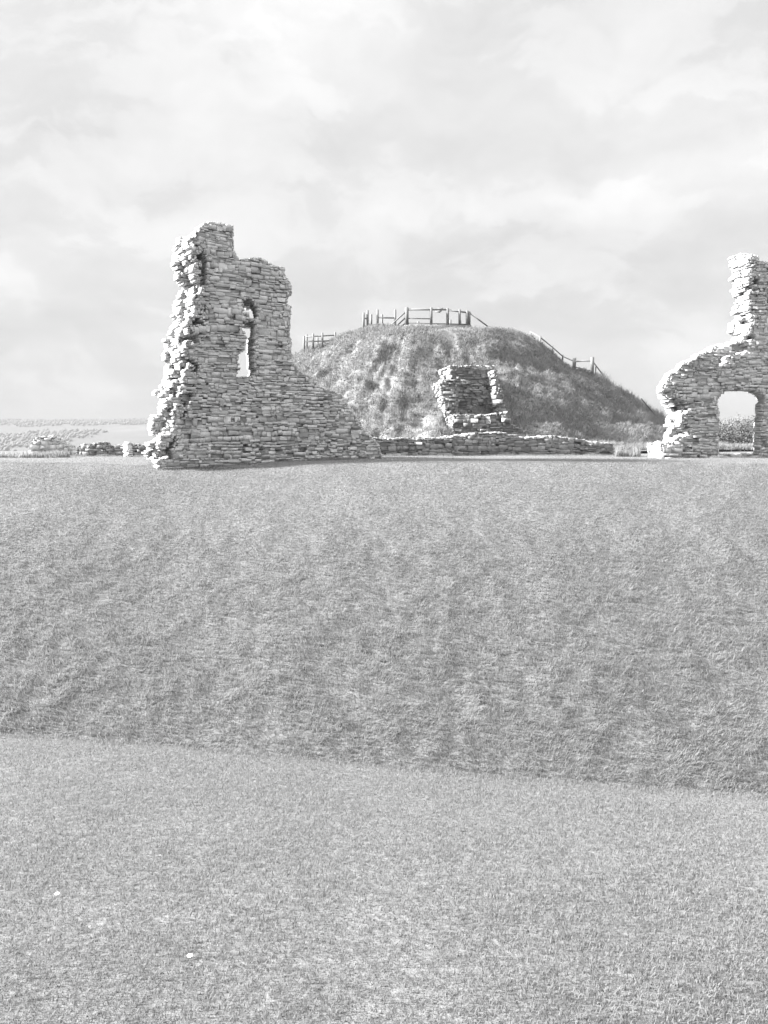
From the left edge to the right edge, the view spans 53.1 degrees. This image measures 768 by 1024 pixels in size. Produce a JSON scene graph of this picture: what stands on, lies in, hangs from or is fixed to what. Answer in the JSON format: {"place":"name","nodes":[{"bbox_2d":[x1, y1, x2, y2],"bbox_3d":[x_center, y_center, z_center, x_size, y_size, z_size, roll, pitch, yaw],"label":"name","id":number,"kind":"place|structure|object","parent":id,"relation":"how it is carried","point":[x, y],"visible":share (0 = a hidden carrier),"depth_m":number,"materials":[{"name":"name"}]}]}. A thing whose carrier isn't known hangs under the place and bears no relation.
{"place":"outdoors","nodes":[
{"label":"outdoors","id":0,"kind":"place"},
{"bbox_2d":[0,419,750,450],"bbox_3d":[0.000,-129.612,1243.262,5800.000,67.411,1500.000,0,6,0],"label":"hills","id":1,"kind":"structure","parent":0,"point":[116,434],"depth_m":1173.20,"materials":[{"name":"plant"}]},
{"bbox_2d":[0,417,751,450],"bbox_3d":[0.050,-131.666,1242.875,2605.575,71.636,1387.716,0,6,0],"label":"woods","id":2,"kind":"object","parent":1,"relation":"on","point":[14,436],"visible":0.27,"depth_m":1369.91,"materials":[{"name":"grey plant"}]},
{"bbox_2d":[0,451,767,1023],"bbox_3d":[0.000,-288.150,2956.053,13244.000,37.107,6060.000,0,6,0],"label":"ground","id":3,"kind":"structure","parent":0,"point":[552,515],"depth_m":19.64,"materials":[{"name":"plant"}]},
{"bbox_2d":[0,449,70,457],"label":"dry weeds","id":4,"kind":"object","parent":3,"relation":"on","point":[53,454],"visible":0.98,"depth_m":36.16,"materials":[{"name":"grey plant"}]},
{"bbox_2d":[29,435,76,455],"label":"wall","id":5,"kind":"structure","parent":3,"relation":"on","point":[49,443],"depth_m":38.71,"materials":[{"name":"stone"}]},
{"bbox_2d":[76,442,146,455],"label":"wall","id":6,"kind":"structure","parent":3,"relation":"on","point":[98,448],"depth_m":38.04,"materials":[{"name":"stone"}]},
{"bbox_2d":[123,442,132,456],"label":"wall","id":7,"kind":"structure","parent":3,"relation":"on","point":[127,448],"depth_m":37.01,"materials":[{"name":"stone"}]},
{"bbox_2d":[141,221,382,468],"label":"ruined wall","id":8,"kind":"structure","parent":3,"relation":"on","point":[276,404],"depth_m":30.44,"materials":[{"name":"stone"}]},
{"bbox_2d":[0,460,767,795],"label":"bank grass","id":9,"kind":"structure","parent":3,"relation":"on","point":[190,680],"depth_m":22.23,"materials":[{"name":"plant"}]},
{"bbox_2d":[373,436,454,455],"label":"wall","id":10,"kind":"structure","parent":3,"relation":"on","point":[424,446],"depth_m":38.56,"materials":[{"name":"stone"}]},
{"bbox_2d":[292,320,752,449],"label":"mound","id":11,"kind":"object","parent":3,"relation":"on","point":[451,341],"visible":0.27,"depth_m":55.09,"materials":[{"name":"plant"}]},
{"bbox_2d":[303,332,335,350],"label":"timber fence","id":12,"kind":"object","parent":11,"relation":"on","point":[318,340],"visible":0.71,"depth_m":64.81,"materials":[{"name":"wood"}]},
{"bbox_2d":[362,309,395,327],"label":"timber fence","id":13,"kind":"object","parent":11,"relation":"on","point":[367,317],"visible":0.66,"depth_m":64.62,"materials":[{"name":"wood"}]},
{"bbox_2d":[392,307,487,326],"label":"viewing platform","id":14,"kind":"structure","parent":11,"relation":"on","point":[448,321],"depth_m":62.62,"materials":[{"name":"wood"}]},
{"bbox_2d":[431,365,534,436],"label":"tower stump","id":15,"kind":"object","parent":11,"relation":"on","point":[466,387],"visible":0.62,"depth_m":49.96,"materials":[{"name":"stone"}]},
{"bbox_2d":[530,331,655,414],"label":"handrail","id":16,"kind":"object","parent":11,"relation":"on","point":[592,363],"visible":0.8,"depth_m":67.30,"materials":[{"name":"wood"}]},
{"bbox_2d":[595,368,666,421],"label":"scrub","id":17,"kind":"object","parent":11,"relation":"on","point":[641,402],"visible":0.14,"depth_m":67.76,"materials":[{"name":"plant"}]},
{"bbox_2d":[444,432,613,455],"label":"wall","id":18,"kind":"structure","parent":3,"relation":"on","point":[481,444],"depth_m":39.43,"materials":[{"name":"stone"}]},
{"bbox_2d":[614,447,643,456],"bbox_3d":[11.879,-2.987,37.414,1.608,0.593,1.211,0,6,0],"label":"grass tussock","id":19,"kind":"object","parent":3,"relation":"on","point":[635,452],"depth_m":37.08,"materials":[{"name":"plant"}]},
{"bbox_2d":[647,441,661,456],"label":"wall","id":20,"kind":"structure","parent":3,"relation":"on","point":[650,451],"depth_m":36.23,"materials":[{"name":"stone"}]},
{"bbox_2d":[652,441,683,457],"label":"wall","id":21,"kind":"structure","parent":3,"relation":"on","point":[665,449],"depth_m":35.13,"materials":[{"name":"stone"}]},
{"bbox_2d":[656,253,767,457],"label":"ruined wall","id":22,"kind":"structure","parent":3,"relation":"on","point":[692,389],"depth_m":35.96,"materials":[{"name":"stone"}]},
{"bbox_2d":[714,414,754,450],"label":"hedge","id":23,"kind":"object","parent":3,"relation":"on","point":[742,431],"visible":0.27,"depth_m":63.94,"materials":[{"name":"grey plant"}]},
{"bbox_2d":[0,452,767,468],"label":"bailey grass","id":24,"kind":"structure","parent":0,"point":[763,457],"depth_m":33.16,"materials":[{"name":"plant"}]},
{"bbox_2d":[0,0,767,419],"label":"sky","id":25,"kind":"structure","parent":0,"point":[585,177],"materials":[{"name":"white"}]}
]}

